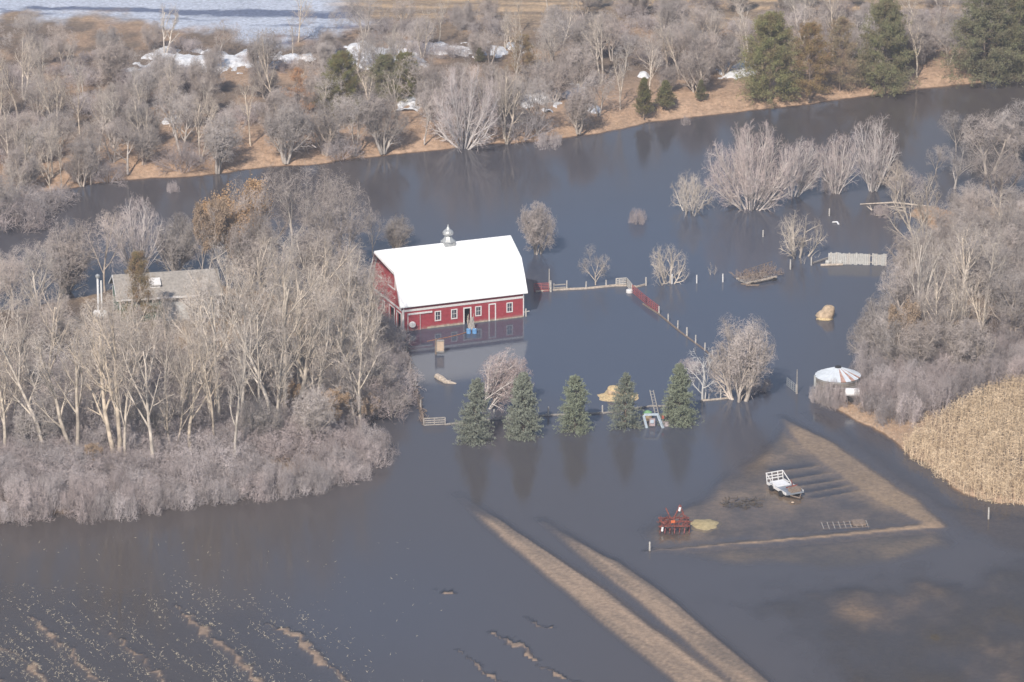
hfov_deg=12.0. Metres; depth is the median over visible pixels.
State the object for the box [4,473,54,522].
bush
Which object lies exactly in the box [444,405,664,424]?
fence
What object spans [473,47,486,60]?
pine tree
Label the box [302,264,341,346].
cottonwood tree
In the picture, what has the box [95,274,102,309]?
chimney flue
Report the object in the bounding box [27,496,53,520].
bush
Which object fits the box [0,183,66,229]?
bush
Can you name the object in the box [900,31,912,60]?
bare tree
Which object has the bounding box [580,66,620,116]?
bare tree
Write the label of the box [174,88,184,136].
cottonwood tree
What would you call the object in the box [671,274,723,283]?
fence
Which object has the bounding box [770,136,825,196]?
willow
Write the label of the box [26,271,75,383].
cottonwood tree
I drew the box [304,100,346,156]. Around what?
bare tree
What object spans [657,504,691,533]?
cultivator
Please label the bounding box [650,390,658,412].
ladder
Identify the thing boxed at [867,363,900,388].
bush
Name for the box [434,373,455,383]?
drift log
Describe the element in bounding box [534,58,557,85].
bare tree
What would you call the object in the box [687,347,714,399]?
dead tree
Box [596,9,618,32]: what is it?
bare tree
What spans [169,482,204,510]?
bush
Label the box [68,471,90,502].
bush
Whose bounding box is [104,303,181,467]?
cottonwood tree
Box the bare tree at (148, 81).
[122,65,157,104]
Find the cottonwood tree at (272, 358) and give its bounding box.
[246,325,291,401]
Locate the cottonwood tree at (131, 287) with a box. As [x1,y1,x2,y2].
[115,270,150,365]
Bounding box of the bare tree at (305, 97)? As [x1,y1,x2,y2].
[290,84,315,112]
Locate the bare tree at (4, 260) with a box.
[0,249,17,299]
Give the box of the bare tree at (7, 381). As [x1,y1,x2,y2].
[0,363,15,402]
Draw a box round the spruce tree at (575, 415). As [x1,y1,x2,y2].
[552,374,594,436]
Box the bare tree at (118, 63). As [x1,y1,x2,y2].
[91,36,132,84]
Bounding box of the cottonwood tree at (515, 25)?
[501,12,519,55]
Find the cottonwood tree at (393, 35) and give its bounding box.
[383,22,405,58]
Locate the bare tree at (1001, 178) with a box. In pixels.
[969,147,1023,199]
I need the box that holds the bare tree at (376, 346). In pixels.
[342,336,391,385]
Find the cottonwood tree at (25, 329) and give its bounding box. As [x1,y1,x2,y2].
[0,280,38,408]
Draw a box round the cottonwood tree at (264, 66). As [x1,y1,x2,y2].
[254,28,276,101]
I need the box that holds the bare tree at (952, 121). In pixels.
[939,110,966,151]
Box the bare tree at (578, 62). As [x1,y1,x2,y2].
[562,41,596,87]
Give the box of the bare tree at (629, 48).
[618,29,647,67]
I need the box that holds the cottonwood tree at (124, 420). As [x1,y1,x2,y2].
[105,299,155,458]
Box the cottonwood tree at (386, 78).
[377,59,407,122]
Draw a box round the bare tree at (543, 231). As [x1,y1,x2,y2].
[516,200,557,254]
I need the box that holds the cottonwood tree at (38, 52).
[26,33,49,72]
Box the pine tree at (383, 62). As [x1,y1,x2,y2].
[359,53,407,100]
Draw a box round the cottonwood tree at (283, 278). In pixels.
[263,234,305,355]
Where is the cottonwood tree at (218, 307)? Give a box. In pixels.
[202,241,251,363]
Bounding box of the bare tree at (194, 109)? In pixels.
[175,92,201,129]
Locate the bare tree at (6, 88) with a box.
[0,73,14,107]
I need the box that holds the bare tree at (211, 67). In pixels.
[186,51,225,95]
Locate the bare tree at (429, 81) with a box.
[409,72,451,122]
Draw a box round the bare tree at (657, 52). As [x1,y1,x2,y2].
[631,32,671,75]
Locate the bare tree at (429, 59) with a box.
[408,49,437,76]
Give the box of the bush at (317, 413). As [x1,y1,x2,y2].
[288,380,340,448]
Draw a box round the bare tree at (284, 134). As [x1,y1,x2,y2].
[262,99,315,163]
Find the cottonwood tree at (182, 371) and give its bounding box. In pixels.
[165,280,222,426]
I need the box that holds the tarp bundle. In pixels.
[467,314,474,329]
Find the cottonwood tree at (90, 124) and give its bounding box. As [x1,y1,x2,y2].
[83,114,99,140]
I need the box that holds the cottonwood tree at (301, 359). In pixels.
[260,271,312,382]
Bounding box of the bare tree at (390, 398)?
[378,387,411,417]
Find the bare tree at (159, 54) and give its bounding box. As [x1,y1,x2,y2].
[140,45,178,73]
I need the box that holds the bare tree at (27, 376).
[15,360,41,397]
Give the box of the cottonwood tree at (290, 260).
[247,233,314,328]
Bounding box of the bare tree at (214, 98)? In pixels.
[188,73,224,112]
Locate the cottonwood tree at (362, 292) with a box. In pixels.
[340,254,382,350]
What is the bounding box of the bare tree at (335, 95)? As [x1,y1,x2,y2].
[330,92,354,128]
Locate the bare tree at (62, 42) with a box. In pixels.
[47,29,79,65]
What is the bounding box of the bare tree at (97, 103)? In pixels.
[89,85,136,136]
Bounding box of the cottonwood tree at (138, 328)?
[121,314,146,359]
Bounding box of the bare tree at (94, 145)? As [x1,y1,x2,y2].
[71,131,109,184]
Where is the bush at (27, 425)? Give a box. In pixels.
[9,389,65,451]
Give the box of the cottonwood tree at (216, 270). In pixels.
[207,233,254,365]
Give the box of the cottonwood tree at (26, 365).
[0,304,47,403]
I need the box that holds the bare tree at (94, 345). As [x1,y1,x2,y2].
[70,319,129,377]
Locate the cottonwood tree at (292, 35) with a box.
[287,16,298,53]
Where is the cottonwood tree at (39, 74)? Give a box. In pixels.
[27,51,45,110]
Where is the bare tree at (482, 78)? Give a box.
[470,77,490,117]
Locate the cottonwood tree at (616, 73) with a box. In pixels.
[609,52,623,102]
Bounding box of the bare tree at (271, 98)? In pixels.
[254,91,300,137]
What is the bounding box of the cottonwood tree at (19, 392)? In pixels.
[0,328,28,426]
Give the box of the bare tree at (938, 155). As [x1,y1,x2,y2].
[926,143,952,173]
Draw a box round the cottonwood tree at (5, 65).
[0,47,17,113]
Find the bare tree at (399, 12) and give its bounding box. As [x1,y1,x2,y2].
[390,0,416,23]
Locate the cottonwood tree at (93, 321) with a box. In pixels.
[75,294,120,371]
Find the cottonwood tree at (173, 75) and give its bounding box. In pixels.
[152,54,189,126]
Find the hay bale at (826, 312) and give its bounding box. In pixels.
[815,305,834,320]
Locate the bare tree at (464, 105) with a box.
[452,92,477,120]
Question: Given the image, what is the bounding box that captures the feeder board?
[435,338,443,353]
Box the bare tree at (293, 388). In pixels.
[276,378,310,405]
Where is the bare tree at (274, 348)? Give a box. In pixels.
[249,322,295,373]
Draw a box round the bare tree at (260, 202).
[228,172,289,270]
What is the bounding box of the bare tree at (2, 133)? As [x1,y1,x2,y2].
[0,112,18,153]
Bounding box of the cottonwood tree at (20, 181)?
[1,160,26,203]
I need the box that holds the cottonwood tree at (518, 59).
[510,27,527,80]
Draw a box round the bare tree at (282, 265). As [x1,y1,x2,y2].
[263,245,294,287]
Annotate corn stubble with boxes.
[0,537,422,681]
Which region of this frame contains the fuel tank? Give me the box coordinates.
[845,388,859,404]
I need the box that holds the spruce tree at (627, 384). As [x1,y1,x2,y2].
[606,372,643,431]
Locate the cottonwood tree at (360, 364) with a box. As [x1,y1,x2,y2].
[319,295,395,431]
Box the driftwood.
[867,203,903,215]
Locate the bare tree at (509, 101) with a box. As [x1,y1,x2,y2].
[480,78,525,126]
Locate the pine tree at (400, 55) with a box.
[382,51,422,101]
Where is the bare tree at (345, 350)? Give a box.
[318,338,363,375]
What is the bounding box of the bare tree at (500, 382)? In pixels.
[476,346,534,412]
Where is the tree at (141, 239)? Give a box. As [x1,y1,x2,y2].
[110,191,166,272]
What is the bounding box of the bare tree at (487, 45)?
[472,27,505,63]
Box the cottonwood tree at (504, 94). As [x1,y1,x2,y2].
[491,67,510,138]
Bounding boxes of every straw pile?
[598,390,638,401]
[689,519,721,532]
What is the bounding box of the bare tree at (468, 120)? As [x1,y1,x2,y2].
[420,62,501,152]
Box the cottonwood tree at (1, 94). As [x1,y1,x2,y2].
[0,58,6,115]
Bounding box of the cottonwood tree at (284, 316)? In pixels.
[266,258,343,426]
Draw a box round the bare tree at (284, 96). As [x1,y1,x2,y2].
[269,87,305,130]
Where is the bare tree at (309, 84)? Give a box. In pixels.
[303,67,331,108]
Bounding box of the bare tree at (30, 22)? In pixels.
[11,6,45,36]
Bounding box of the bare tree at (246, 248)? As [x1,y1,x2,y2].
[225,210,280,289]
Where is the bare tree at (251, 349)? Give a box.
[225,326,282,390]
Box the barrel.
[642,410,652,420]
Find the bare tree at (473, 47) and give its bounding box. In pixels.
[466,31,485,58]
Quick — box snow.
[64,41,752,124]
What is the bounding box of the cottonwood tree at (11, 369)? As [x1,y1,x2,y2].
[0,296,47,450]
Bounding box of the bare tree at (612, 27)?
[595,14,626,60]
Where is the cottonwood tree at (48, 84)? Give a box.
[43,70,55,115]
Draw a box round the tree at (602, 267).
[578,245,609,284]
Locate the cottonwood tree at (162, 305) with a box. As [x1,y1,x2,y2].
[145,285,189,349]
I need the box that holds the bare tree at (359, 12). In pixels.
[342,0,388,34]
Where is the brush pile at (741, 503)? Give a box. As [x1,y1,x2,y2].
[720,496,764,508]
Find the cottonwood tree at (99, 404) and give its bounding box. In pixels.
[67,310,128,440]
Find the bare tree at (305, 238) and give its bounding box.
[282,220,348,296]
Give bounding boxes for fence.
[402,332,428,424]
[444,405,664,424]
[536,279,626,291]
[553,284,565,288]
[633,277,646,286]
[642,303,724,368]
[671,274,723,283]
[700,389,733,400]
[813,257,827,263]
[828,252,887,265]
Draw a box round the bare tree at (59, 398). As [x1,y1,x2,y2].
[36,363,101,426]
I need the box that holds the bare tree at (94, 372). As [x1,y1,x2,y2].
[62,345,125,394]
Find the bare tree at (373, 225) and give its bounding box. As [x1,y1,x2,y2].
[359,209,385,254]
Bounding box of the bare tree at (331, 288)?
[290,259,376,344]
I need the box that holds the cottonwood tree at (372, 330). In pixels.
[340,286,381,383]
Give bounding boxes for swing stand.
[642,413,663,427]
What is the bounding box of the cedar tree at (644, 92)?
[632,77,654,119]
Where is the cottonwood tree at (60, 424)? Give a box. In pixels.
[26,314,93,452]
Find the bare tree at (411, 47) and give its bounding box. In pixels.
[386,27,419,52]
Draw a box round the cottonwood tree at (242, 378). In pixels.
[214,310,262,459]
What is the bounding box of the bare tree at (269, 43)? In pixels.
[246,31,287,73]
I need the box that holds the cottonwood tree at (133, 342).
[109,297,159,402]
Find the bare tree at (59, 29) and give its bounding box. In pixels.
[46,21,65,41]
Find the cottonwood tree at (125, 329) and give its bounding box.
[102,283,147,386]
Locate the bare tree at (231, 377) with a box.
[207,352,254,410]
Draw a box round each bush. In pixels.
[0,142,7,163]
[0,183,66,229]
[0,193,52,235]
[0,327,68,363]
[0,342,20,368]
[0,381,67,428]
[0,411,23,436]
[0,416,23,446]
[0,435,30,462]
[0,437,30,465]
[0,445,67,485]
[0,449,27,494]
[0,455,33,488]
[0,461,39,494]
[0,464,27,501]
[0,500,15,522]
[1,417,65,443]
[1,459,45,492]
[3,470,36,513]
[3,499,43,527]
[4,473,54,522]
[5,182,81,216]
[5,438,88,479]
[7,383,83,415]
[7,422,81,454]
[9,107,44,128]
[9,389,65,451]
[11,348,84,387]
[12,468,53,507]
[14,422,75,452]
[15,372,79,398]
[17,447,64,472]
[21,349,83,376]
[23,386,94,423]
[26,337,95,373]
[27,469,71,514]
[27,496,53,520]
[29,441,116,485]
[31,427,105,464]
[31,442,102,487]
[33,434,74,452]
[42,465,93,503]
[43,485,67,502]
[52,394,130,444]
[53,486,75,511]
[58,382,106,405]
[59,407,133,445]
[59,479,105,521]
[61,88,103,119]
[62,469,111,495]
[66,359,124,394]
[66,415,113,438]
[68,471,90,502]
[74,402,133,445]
[74,452,114,478]
[74,474,113,503]
[76,499,104,524]
[79,473,107,496]
[80,486,112,512]
[82,417,153,452]
[82,442,102,470]
[86,380,142,411]
[87,395,123,415]
[87,442,143,482]
[89,159,130,187]
[90,487,118,519]
[95,408,177,453]
[95,452,149,479]
[97,488,141,521]
[100,451,161,484]
[105,442,160,473]
[106,389,171,416]
[107,465,132,498]
[112,62,157,99]
[113,464,156,502]
[118,480,148,517]
[120,369,191,404]
[122,416,187,454]
[123,356,169,395]
[124,364,170,395]
[125,344,184,375]
[126,380,201,427]
[126,470,161,489]
[127,339,181,364]
[130,455,187,482]
[131,358,163,383]
[135,473,161,502]
[135,479,171,515]
[138,440,202,477]
[142,139,212,176]
[142,466,182,500]
[145,431,200,461]
[145,475,193,510]
[156,382,224,418]
[156,427,231,474]
[157,396,227,439]
[166,182,178,191]
[167,450,215,492]
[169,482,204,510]
[171,481,193,498]
[177,64,204,92]
[183,397,229,426]
[183,411,266,453]
[184,463,214,495]
[185,483,217,504]
[188,393,251,439]
[191,421,244,459]
[194,439,265,479]
[194,476,233,506]
[198,466,224,486]
[202,401,282,434]
[207,484,248,504]
[208,475,233,491]
[209,360,240,386]
[212,384,260,415]
[212,456,258,500]
[216,105,257,127]
[218,343,293,382]
[218,457,252,482]
[220,376,269,395]
[221,388,289,424]
[222,418,283,456]
[230,100,267,120]
[231,426,310,460]
[232,472,273,502]
[234,358,304,391]
[236,393,284,447]
[238,471,266,495]
[242,450,279,478]
[245,375,292,410]
[245,417,329,465]
[248,336,323,374]
[258,458,285,486]
[258,458,294,500]
[260,367,300,394]
[261,414,355,462]
[264,391,333,437]
[268,382,320,411]
[269,466,298,493]
[271,405,342,449]
[281,472,328,498]
[282,406,353,441]
[286,454,316,480]
[287,358,318,388]
[289,443,337,476]
[296,457,331,492]
[308,461,344,491]
[312,437,349,465]
[316,364,373,414]
[317,135,366,163]
[317,441,360,478]
[317,453,364,485]
[324,360,407,396]
[325,366,418,417]
[327,320,393,347]
[328,403,356,417]
[329,427,375,463]
[331,410,370,437]
[332,319,414,366]
[333,371,417,422]
[334,345,402,373]
[340,452,372,472]
[340,459,372,480]
[344,317,416,350]
[347,438,391,468]
[351,421,391,457]
[352,429,399,463]
[355,354,426,394]
[363,334,404,373]
[376,311,396,329]
[377,344,411,376]
[383,328,405,356]
[385,352,405,376]
[478,106,562,146]
[532,131,561,149]
[628,207,647,224]
[633,46,673,64]
[680,116,690,125]
[680,357,704,372]
[733,372,772,394]
[808,386,821,401]
[812,28,865,57]
[812,381,827,405]
[817,174,848,194]
[818,389,831,406]
[822,377,841,406]
[825,393,844,408]
[828,384,848,410]
[848,355,886,384]
[849,381,866,406]
[852,337,885,375]
[857,371,899,412]
[857,387,897,415]
[858,373,882,400]
[862,354,890,376]
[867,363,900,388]
[869,396,909,427]
[870,202,891,218]
[875,369,914,402]
[880,342,904,374]
[886,354,919,387]
[888,169,923,193]
[891,365,936,400]
[894,386,926,427]
[897,346,942,372]
[898,354,928,391]
[898,377,928,414]
[911,372,954,415]
[913,362,952,399]
[920,358,954,386]
[923,344,959,376]
[933,372,967,405]
[934,359,972,400]
[951,360,985,401]
[954,360,990,391]
[969,351,1011,391]
[972,349,1002,383]
[979,345,1008,376]
[985,304,1023,341]
[986,333,1016,363]
[987,339,1010,370]
[988,328,1022,359]
[992,324,1023,352]
[1000,341,1023,374]
[1007,352,1023,381]
[1007,352,1023,392]
[1009,319,1023,346]
[1010,339,1023,363]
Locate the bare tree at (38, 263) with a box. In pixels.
[9,238,68,301]
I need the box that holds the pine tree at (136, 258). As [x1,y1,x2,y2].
[113,250,160,342]
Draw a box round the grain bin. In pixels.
[814,365,860,401]
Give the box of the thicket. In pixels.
[0,0,1023,90]
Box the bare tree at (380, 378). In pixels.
[344,343,403,394]
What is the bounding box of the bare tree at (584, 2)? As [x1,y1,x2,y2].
[565,0,598,19]
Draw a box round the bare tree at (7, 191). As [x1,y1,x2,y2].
[0,172,20,220]
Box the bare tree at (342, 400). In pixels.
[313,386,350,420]
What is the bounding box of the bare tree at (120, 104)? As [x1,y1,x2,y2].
[101,90,145,140]
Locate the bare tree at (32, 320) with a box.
[4,287,87,357]
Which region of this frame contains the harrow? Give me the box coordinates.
[820,519,869,529]
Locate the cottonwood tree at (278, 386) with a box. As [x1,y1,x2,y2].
[232,278,297,444]
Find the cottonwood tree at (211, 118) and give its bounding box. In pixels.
[191,92,220,161]
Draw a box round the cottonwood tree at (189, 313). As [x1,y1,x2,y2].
[177,287,208,347]
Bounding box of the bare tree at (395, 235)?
[381,214,415,247]
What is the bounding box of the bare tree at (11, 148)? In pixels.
[5,139,37,177]
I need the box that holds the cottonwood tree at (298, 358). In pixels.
[266,293,320,397]
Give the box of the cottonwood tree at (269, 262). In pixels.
[236,225,300,318]
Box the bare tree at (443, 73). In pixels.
[417,64,449,98]
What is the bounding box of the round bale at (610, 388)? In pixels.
[607,385,619,394]
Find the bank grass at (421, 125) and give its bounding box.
[0,66,1021,189]
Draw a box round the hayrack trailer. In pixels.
[766,470,803,497]
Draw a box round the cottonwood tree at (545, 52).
[538,27,558,64]
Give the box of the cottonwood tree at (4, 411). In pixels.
[0,354,17,456]
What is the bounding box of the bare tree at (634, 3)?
[623,0,655,15]
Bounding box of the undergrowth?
[0,0,1022,517]
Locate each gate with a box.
[423,417,445,425]
[534,283,548,291]
[616,277,626,284]
[626,278,631,288]
[632,285,645,303]
[646,296,658,310]
[787,378,795,391]
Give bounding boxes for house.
[108,268,222,321]
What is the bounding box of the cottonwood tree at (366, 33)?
[353,14,370,71]
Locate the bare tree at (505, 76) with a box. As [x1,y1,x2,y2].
[492,69,523,105]
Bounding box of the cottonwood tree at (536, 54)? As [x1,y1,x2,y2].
[529,41,543,66]
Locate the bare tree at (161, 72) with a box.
[149,56,186,97]
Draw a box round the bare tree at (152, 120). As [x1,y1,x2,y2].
[117,96,161,140]
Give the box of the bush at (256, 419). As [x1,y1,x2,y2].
[236,393,284,447]
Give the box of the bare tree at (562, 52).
[553,41,584,78]
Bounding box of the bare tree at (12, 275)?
[0,251,34,317]
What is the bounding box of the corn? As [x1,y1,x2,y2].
[902,367,1023,504]
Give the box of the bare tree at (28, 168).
[1,146,42,193]
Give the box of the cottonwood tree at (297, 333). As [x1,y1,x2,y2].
[288,263,344,390]
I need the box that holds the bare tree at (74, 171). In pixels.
[62,137,99,186]
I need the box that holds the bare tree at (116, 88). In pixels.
[103,80,124,102]
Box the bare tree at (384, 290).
[331,258,399,327]
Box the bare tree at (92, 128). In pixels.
[63,121,102,175]
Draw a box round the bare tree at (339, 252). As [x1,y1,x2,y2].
[329,239,367,279]
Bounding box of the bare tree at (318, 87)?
[313,58,352,104]
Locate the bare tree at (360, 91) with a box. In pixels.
[345,76,376,116]
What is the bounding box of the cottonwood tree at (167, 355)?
[148,312,187,404]
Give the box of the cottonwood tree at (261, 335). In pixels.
[240,290,281,405]
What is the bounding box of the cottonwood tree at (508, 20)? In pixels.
[498,8,514,48]
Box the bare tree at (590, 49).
[582,40,599,66]
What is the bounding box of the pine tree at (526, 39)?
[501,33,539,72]
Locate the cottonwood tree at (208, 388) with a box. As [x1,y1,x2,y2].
[189,323,228,438]
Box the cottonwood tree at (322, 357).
[302,291,343,395]
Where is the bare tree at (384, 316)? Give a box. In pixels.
[348,284,390,337]
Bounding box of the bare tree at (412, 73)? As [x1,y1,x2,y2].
[399,54,430,105]
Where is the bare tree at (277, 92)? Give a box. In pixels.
[267,86,286,110]
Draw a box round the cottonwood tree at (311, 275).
[292,227,342,361]
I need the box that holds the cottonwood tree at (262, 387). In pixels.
[209,270,273,417]
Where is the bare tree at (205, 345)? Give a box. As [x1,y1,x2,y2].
[183,328,223,370]
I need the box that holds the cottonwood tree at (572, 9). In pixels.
[560,0,580,51]
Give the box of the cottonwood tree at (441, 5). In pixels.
[432,0,450,41]
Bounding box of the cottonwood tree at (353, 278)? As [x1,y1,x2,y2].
[310,232,370,353]
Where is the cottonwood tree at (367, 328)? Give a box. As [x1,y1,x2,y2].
[355,269,388,357]
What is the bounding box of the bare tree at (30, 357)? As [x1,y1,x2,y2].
[12,351,42,391]
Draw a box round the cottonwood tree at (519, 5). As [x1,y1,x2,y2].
[514,0,521,29]
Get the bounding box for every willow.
[702,118,802,212]
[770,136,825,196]
[813,130,862,193]
[850,113,902,191]
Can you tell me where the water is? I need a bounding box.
[0,79,1023,681]
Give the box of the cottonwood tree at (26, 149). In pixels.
[19,111,44,184]
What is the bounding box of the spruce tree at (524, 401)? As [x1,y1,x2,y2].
[502,371,544,441]
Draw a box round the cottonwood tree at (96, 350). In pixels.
[63,294,139,464]
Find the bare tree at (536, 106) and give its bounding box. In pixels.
[510,73,562,134]
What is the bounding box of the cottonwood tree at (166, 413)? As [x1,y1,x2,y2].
[155,354,201,452]
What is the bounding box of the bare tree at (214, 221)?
[191,190,253,274]
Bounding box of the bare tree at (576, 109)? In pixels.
[560,81,600,134]
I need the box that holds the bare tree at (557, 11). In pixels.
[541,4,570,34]
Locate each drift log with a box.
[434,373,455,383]
[820,263,842,265]
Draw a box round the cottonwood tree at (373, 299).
[334,263,384,362]
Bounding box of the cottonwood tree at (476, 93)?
[462,64,487,136]
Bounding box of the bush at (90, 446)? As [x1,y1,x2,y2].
[82,442,102,470]
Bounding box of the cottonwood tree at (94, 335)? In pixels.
[78,293,113,397]
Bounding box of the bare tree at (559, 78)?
[538,57,578,102]
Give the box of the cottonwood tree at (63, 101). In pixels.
[53,70,71,132]
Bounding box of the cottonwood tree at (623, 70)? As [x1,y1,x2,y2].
[616,41,634,109]
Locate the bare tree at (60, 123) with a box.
[41,108,77,153]
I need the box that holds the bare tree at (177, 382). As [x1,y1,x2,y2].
[167,346,222,400]
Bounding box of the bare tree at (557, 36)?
[534,13,574,64]
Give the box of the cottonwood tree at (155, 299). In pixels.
[144,298,160,348]
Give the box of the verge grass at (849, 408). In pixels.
[834,378,937,446]
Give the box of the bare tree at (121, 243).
[79,207,133,292]
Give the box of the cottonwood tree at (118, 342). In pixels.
[98,310,131,409]
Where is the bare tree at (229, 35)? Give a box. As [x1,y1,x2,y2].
[213,19,240,49]
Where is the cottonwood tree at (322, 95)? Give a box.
[318,75,330,106]
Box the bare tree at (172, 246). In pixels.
[149,211,200,270]
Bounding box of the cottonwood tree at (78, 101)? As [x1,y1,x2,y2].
[60,72,92,131]
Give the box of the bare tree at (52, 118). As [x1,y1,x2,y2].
[44,108,76,154]
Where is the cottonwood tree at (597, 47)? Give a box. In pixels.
[580,8,612,83]
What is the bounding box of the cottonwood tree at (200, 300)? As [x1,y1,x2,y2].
[186,271,216,340]
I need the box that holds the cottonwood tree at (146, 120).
[125,87,152,150]
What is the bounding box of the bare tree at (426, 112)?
[416,86,451,144]
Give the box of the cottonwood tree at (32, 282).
[17,244,55,321]
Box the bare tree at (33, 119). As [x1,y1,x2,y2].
[16,110,39,135]
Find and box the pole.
[796,369,797,393]
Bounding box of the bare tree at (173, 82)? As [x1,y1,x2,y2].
[156,71,182,112]
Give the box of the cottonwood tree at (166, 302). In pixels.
[154,287,183,353]
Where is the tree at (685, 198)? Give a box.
[669,169,714,215]
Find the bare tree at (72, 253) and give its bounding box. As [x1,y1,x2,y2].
[37,216,102,300]
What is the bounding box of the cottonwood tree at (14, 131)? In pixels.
[0,97,23,159]
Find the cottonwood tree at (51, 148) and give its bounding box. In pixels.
[32,138,58,190]
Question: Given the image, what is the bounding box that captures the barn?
[368,225,527,334]
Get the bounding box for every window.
[435,311,440,320]
[451,309,456,318]
[475,306,481,315]
[506,302,512,312]
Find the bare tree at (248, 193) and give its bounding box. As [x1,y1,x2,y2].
[199,173,273,271]
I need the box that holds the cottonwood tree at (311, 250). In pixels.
[285,238,342,348]
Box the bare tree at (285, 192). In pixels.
[255,159,344,273]
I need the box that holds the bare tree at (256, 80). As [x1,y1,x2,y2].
[247,61,280,98]
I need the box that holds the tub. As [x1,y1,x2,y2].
[409,321,415,327]
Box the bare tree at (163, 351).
[125,317,177,383]
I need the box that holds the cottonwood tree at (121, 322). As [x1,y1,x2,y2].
[100,276,155,412]
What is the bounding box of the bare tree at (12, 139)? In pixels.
[1,128,32,156]
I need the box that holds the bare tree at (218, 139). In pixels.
[198,111,243,173]
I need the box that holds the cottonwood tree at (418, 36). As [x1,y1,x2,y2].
[412,6,435,58]
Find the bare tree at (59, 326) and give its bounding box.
[14,298,79,356]
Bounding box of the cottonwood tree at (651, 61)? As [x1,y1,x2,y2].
[642,34,663,89]
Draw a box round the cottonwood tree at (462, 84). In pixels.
[454,59,470,133]
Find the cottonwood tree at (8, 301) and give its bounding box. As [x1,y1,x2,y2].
[0,253,16,311]
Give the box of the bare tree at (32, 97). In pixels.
[16,72,64,118]
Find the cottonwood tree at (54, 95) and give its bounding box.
[35,71,66,132]
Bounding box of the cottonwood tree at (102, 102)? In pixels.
[90,81,120,146]
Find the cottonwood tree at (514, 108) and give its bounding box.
[497,63,529,143]
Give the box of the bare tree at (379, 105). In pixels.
[356,90,414,154]
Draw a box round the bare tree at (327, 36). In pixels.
[316,28,339,57]
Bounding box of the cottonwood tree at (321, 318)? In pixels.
[294,274,340,387]
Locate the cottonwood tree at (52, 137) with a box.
[40,120,65,176]
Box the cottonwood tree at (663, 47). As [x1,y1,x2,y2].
[653,10,671,65]
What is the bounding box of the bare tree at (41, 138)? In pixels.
[26,119,59,163]
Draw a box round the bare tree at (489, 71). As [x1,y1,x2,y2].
[480,60,504,87]
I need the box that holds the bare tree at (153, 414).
[119,384,171,441]
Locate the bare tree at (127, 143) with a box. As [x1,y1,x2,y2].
[109,116,142,173]
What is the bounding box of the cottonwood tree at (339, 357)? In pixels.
[317,295,370,390]
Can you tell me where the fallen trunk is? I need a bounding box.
[860,201,928,206]
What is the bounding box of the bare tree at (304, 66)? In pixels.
[290,51,318,85]
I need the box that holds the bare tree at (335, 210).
[295,169,376,274]
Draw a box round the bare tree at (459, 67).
[446,62,473,90]
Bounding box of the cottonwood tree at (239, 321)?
[215,259,283,419]
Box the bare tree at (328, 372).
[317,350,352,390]
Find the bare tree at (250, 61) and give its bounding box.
[245,43,271,65]
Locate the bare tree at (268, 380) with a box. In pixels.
[228,352,277,401]
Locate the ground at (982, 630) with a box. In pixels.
[0,0,1023,681]
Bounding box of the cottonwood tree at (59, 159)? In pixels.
[51,128,67,186]
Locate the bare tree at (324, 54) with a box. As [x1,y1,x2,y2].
[315,39,336,70]
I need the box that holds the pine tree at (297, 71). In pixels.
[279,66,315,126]
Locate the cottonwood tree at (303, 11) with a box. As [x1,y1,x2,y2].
[289,0,312,41]
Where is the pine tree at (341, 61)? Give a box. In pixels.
[310,50,366,123]
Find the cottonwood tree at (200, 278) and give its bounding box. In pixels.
[178,271,210,337]
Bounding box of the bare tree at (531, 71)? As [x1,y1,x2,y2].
[517,61,540,93]
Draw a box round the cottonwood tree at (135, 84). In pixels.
[129,66,146,104]
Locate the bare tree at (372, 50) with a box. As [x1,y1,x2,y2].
[349,31,398,86]
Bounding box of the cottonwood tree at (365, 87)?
[352,61,377,99]
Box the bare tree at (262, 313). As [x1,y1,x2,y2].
[242,299,281,329]
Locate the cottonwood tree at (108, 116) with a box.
[98,89,119,147]
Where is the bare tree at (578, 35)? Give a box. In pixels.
[566,13,608,57]
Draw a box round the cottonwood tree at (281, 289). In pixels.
[265,225,306,323]
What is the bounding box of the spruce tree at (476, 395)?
[450,377,496,447]
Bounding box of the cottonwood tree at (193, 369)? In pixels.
[167,309,226,455]
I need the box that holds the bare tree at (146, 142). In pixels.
[130,123,162,164]
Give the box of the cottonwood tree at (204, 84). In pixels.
[197,78,218,131]
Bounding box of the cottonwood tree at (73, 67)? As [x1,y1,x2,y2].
[65,40,87,101]
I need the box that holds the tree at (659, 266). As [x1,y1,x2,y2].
[650,243,689,285]
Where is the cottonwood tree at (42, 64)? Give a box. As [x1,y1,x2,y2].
[31,44,49,102]
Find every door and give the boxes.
[388,269,395,289]
[407,314,419,330]
[488,303,495,320]
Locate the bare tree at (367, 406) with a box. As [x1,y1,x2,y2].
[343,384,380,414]
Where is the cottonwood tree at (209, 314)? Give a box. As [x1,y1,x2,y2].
[164,265,238,422]
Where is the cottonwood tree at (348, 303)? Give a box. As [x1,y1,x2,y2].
[324,243,368,345]
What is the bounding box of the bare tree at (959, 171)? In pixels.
[947,140,986,188]
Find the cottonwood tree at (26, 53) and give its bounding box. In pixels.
[14,32,44,100]
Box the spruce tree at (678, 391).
[656,363,704,428]
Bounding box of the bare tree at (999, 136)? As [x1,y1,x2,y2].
[957,109,1023,173]
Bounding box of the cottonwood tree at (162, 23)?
[158,3,181,52]
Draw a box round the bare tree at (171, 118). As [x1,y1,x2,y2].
[151,83,209,155]
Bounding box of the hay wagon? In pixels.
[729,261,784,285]
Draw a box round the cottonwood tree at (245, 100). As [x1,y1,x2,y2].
[232,76,261,145]
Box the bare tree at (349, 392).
[309,357,365,429]
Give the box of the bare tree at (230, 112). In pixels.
[209,100,246,139]
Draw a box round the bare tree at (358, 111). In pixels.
[332,91,377,155]
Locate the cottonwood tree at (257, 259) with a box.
[227,229,291,344]
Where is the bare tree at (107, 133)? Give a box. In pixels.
[93,118,127,162]

